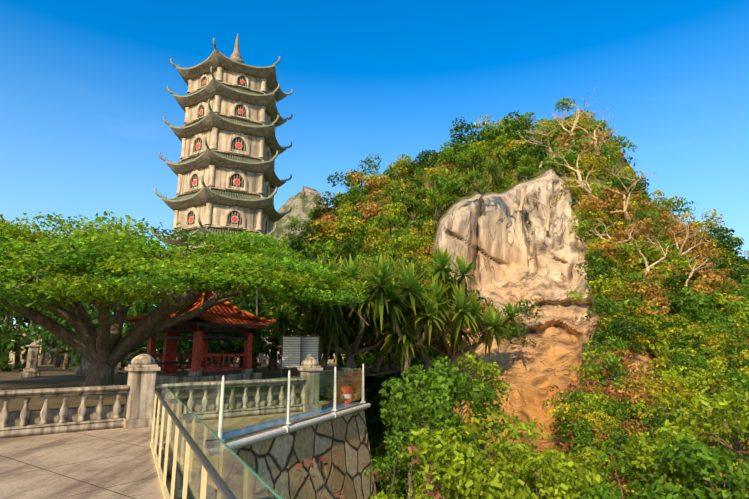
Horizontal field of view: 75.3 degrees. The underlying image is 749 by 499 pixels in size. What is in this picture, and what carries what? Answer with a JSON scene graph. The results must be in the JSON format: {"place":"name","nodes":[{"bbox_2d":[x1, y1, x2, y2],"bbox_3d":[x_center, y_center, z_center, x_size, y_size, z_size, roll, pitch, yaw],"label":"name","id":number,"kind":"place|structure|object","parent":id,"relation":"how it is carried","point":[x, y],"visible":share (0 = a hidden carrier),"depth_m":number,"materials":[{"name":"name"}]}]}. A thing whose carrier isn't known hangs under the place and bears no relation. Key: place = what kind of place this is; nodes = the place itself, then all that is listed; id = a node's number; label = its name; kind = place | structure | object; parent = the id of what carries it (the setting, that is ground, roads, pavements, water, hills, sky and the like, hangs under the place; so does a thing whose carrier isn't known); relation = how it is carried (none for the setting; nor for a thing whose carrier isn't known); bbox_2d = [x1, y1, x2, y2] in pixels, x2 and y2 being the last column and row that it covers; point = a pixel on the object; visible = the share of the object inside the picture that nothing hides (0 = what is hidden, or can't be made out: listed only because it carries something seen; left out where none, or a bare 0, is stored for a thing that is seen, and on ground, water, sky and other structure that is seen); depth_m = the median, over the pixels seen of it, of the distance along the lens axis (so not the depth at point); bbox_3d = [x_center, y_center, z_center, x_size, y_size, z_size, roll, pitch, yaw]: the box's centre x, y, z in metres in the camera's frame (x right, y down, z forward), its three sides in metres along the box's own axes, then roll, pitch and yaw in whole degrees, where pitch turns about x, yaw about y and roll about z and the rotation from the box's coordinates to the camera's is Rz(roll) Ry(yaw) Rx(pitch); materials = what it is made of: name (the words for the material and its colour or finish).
{"place":"outdoors","nodes":[
{"label":"outdoors","id":0,"kind":"place"},
{"bbox_2d":[6,394,299,425],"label":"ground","id":1,"kind":"structure","parent":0,"point":[34,417],"depth_m":11.19,"materials":[{"name":"stone"}]},
{"bbox_2d":[0,403,360,498],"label":"terrace floor","id":2,"kind":"structure","parent":0,"point":[117,463],"depth_m":7.59,"materials":[{"name":"beige stone"}]},
{"bbox_2d":[0,385,128,438],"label":"balustrade","id":3,"kind":"object","parent":2,"relation":"on","point":[43,427],"visible":1,"depth_m":10.48,"materials":[{"name":"stone"}]},
{"bbox_2d":[121,354,160,428],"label":"balustrade pier","id":4,"kind":"structure","parent":2,"relation":"on","point":[142,369],"depth_m":11.36,"materials":[{"name":"stone"}]},
{"bbox_2d":[150,390,269,498],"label":"railing","id":5,"kind":"object","parent":2,"relation":"on","point":[226,492],"visible":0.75,"depth_m":5.43,"materials":[{"name":"beige metal"}]},
{"bbox_2d":[155,378,305,424],"bbox_3d":[-3.618,3.975,12.951,4.300,0.930,0.300,8,-14,-36],"label":"balustrade","id":6,"kind":"object","parent":2,"relation":"on","point":[207,385],"depth_m":12.84,"materials":[{"name":"stone"}]},
{"bbox_2d":[210,364,370,455],"bbox_3d":[-2.531,3.927,13.099,2.147,1.458,7.823,-4,-12,21],"label":"metal railing","id":7,"kind":"object","parent":2,"relation":"on","point":[288,428],"visible":0.77,"depth_m":11.57,"materials":[{"name":"metal"}]},
{"bbox_2d":[297,357,322,411],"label":"balustrade pier","id":8,"kind":"structure","parent":2,"relation":"on","point":[309,366],"depth_m":14.12,"materials":[{"name":"stone"}]},
{"bbox_2d":[320,369,336,389],"bbox_3d":[-1.645,4.402,15.447,0.761,1.070,2.149,0,-11,-1],"label":"metal frame","id":9,"kind":"object","parent":2,"relation":"on","point":[331,370],"visible":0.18,"depth_m":16.32,"materials":[{"name":"silver metal"}]},
{"bbox_2d":[341,386,351,403],"bbox_3d":[-0.924,4.757,15.923,0.370,0.560,0.361,0,-11,-1],"label":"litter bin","id":10,"kind":"object","parent":9,"relation":"on","point":[348,392],"visible":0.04,"depth_m":15.79,"materials":[{"name":"red plastic"}]},
{"bbox_2d":[0,364,423,412],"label":"ground","id":11,"kind":"structure","parent":0,"point":[51,376],"depth_m":18.40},
{"bbox_2d":[20,340,42,377],"bbox_3d":[-15.781,5.012,22.412,0.715,1.703,0.520,6,-13,-29],"label":"stone stele","id":12,"kind":"object","parent":11,"relation":"on","point":[31,369],"visible":1,"depth_m":22.29,"materials":[{"name":"beige stone"}]},
{"bbox_2d":[75,357,90,375],"bbox_3d":[-13.802,5.024,23.472,0.880,2.096,0.640,5,-12,-24],"label":"stone","id":13,"kind":"object","parent":11,"relation":"on","point":[83,369],"visible":0.17,"depth_m":23.03,"materials":[{"name":"grey stone"}]},
{"bbox_2d":[8,328,344,363],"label":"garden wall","id":14,"kind":"structure","parent":11,"relation":"on","point":[261,357],"depth_m":39.74,"materials":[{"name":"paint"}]},
{"bbox_2d":[0,211,370,386],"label":"flamboyant tree","id":15,"kind":"object","parent":11,"relation":"on","point":[78,248],"depth_m":13.77,"materials":[{"name":"green plant"}]},
{"bbox_2d":[0,288,394,375],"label":"trees","id":16,"kind":"object","parent":11,"relation":"on","point":[247,303],"depth_m":26.91,"materials":[{"name":"green plant"}]},
{"bbox_2d":[128,317,266,382],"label":"pavilion","id":17,"kind":"structure","parent":11,"relation":"on","point":[200,354],"depth_m":19.73,"materials":[{"name":"red wood"}]},
{"bbox_2d":[125,291,273,325],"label":"pavilion roof tiles","id":18,"kind":"object","parent":17,"relation":"on","point":[224,312],"visible":0.44,"depth_m":19.87,"materials":[{"name":"red tile"}]},
{"bbox_2d":[125,290,276,329],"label":"pavilion roof trim","id":19,"kind":"structure","parent":17,"relation":"on","point":[261,327],"depth_m":19.72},
{"bbox_2d":[150,33,292,253],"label":"pagoda roofs","id":20,"kind":"structure","parent":11,"relation":"on","point":[216,58],"depth_m":58.75,"materials":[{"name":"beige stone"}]},
{"bbox_2d":[172,67,276,302],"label":"pagoda","id":21,"kind":"object","parent":11,"relation":"on","point":[227,179],"visible":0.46,"depth_m":58.61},
{"bbox_2d":[166,85,284,247],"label":"pagoda roof tiles","id":22,"kind":"object","parent":21,"relation":"attached to","point":[236,195],"visible":0.06,"depth_m":57.67,"materials":[{"name":"grey tile"}]},
{"bbox_2d":[281,335,301,376],"bbox_3d":[-3.214,4.418,18.717,0.800,2.170,0.050,-1,-11,7],"label":"info board","id":23,"kind":"object","parent":11,"relation":"on","point":[291,352],"visible":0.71,"depth_m":18.79,"materials":[{"name":"grey metal"}]},
{"bbox_2d":[299,336,319,372],"bbox_3d":[-2.547,4.480,19.025,0.800,2.170,0.050,-1,-11,7],"label":"info board","id":24,"kind":"object","parent":11,"relation":"on","point":[310,346],"visible":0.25,"depth_m":19.13,"materials":[{"name":"grey metal"}]},
{"bbox_2d":[258,246,529,376],"bbox_3d":[1.311,3.489,27.537,16.336,7.822,14.973,0,-11,-1],"label":"dracaena","id":25,"kind":"object","parent":11,"relation":"on","point":[395,281],"depth_m":23.99,"materials":[{"name":"green plant"}]},
{"bbox_2d":[156,403,376,498],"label":"stone retaining wall","id":26,"kind":"structure","parent":0,"point":[271,462],"depth_m":12.37,"materials":[{"name":"stone"}]},
{"bbox_2d":[159,368,362,498],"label":"glass panels","id":27,"kind":"object","parent":26,"relation":"on","point":[199,431],"visible":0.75,"depth_m":6.00,"materials":[{"name":"teal"}]},
{"bbox_2d":[202,401,354,439],"bbox_3d":[-2.727,4.470,13.077,4.712,0.001,7.376,0,-11,-1],"label":"deck surface","id":28,"kind":"object","parent":26,"relation":"on","point":[211,424],"depth_m":12.02,"materials":[{"name":"beige stone"}]},
{"bbox_2d":[212,402,359,439],"bbox_3d":[-2.014,4.421,12.854,3.278,0.001,6.881,0,-11,-1],"label":"blue deck strip","id":29,"kind":"object","parent":28,"relation":"on","point":[235,433],"visible":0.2,"depth_m":11.68,"materials":[{"name":"blue paint"}]},
{"bbox_2d":[273,186,322,244],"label":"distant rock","id":30,"kind":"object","parent":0,"point":[303,201],"depth_m":328.41,"materials":[{"name":"grey stone"}]},
{"bbox_2d":[0,0,748,327],"label":"sky","id":31,"kind":"structure","parent":0,"point":[85,99],"materials":[{"name":"blue"}]},
{"bbox_2d":[373,147,537,244],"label":"shrub","id":32,"kind":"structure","parent":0,"point":[467,178],"depth_m":57.67,"materials":[{"name":"green plant"}]},
{"bbox_2d":[297,116,748,498],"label":"hill terrain","id":33,"kind":"structure","parent":0,"point":[509,246],"depth_m":43.40,"materials":[{"name":"stone"}]},
{"bbox_2d":[267,96,748,498],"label":"hill vegetation","id":34,"kind":"object","parent":33,"relation":"on","point":[589,421],"visible":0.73,"depth_m":36.80,"materials":[{"name":"green plant"}]},
{"bbox_2d":[295,350,748,498],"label":"bushes","id":35,"kind":"object","parent":33,"relation":"on","point":[701,454],"depth_m":11.80,"materials":[{"name":"green plant"}]},
{"bbox_2d":[513,90,720,305],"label":"bare tree branches","id":36,"kind":"object","parent":33,"relation":"on","point":[589,190],"visible":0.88,"depth_m":47.79,"materials":[{"name":"brown wood"}]}
]}

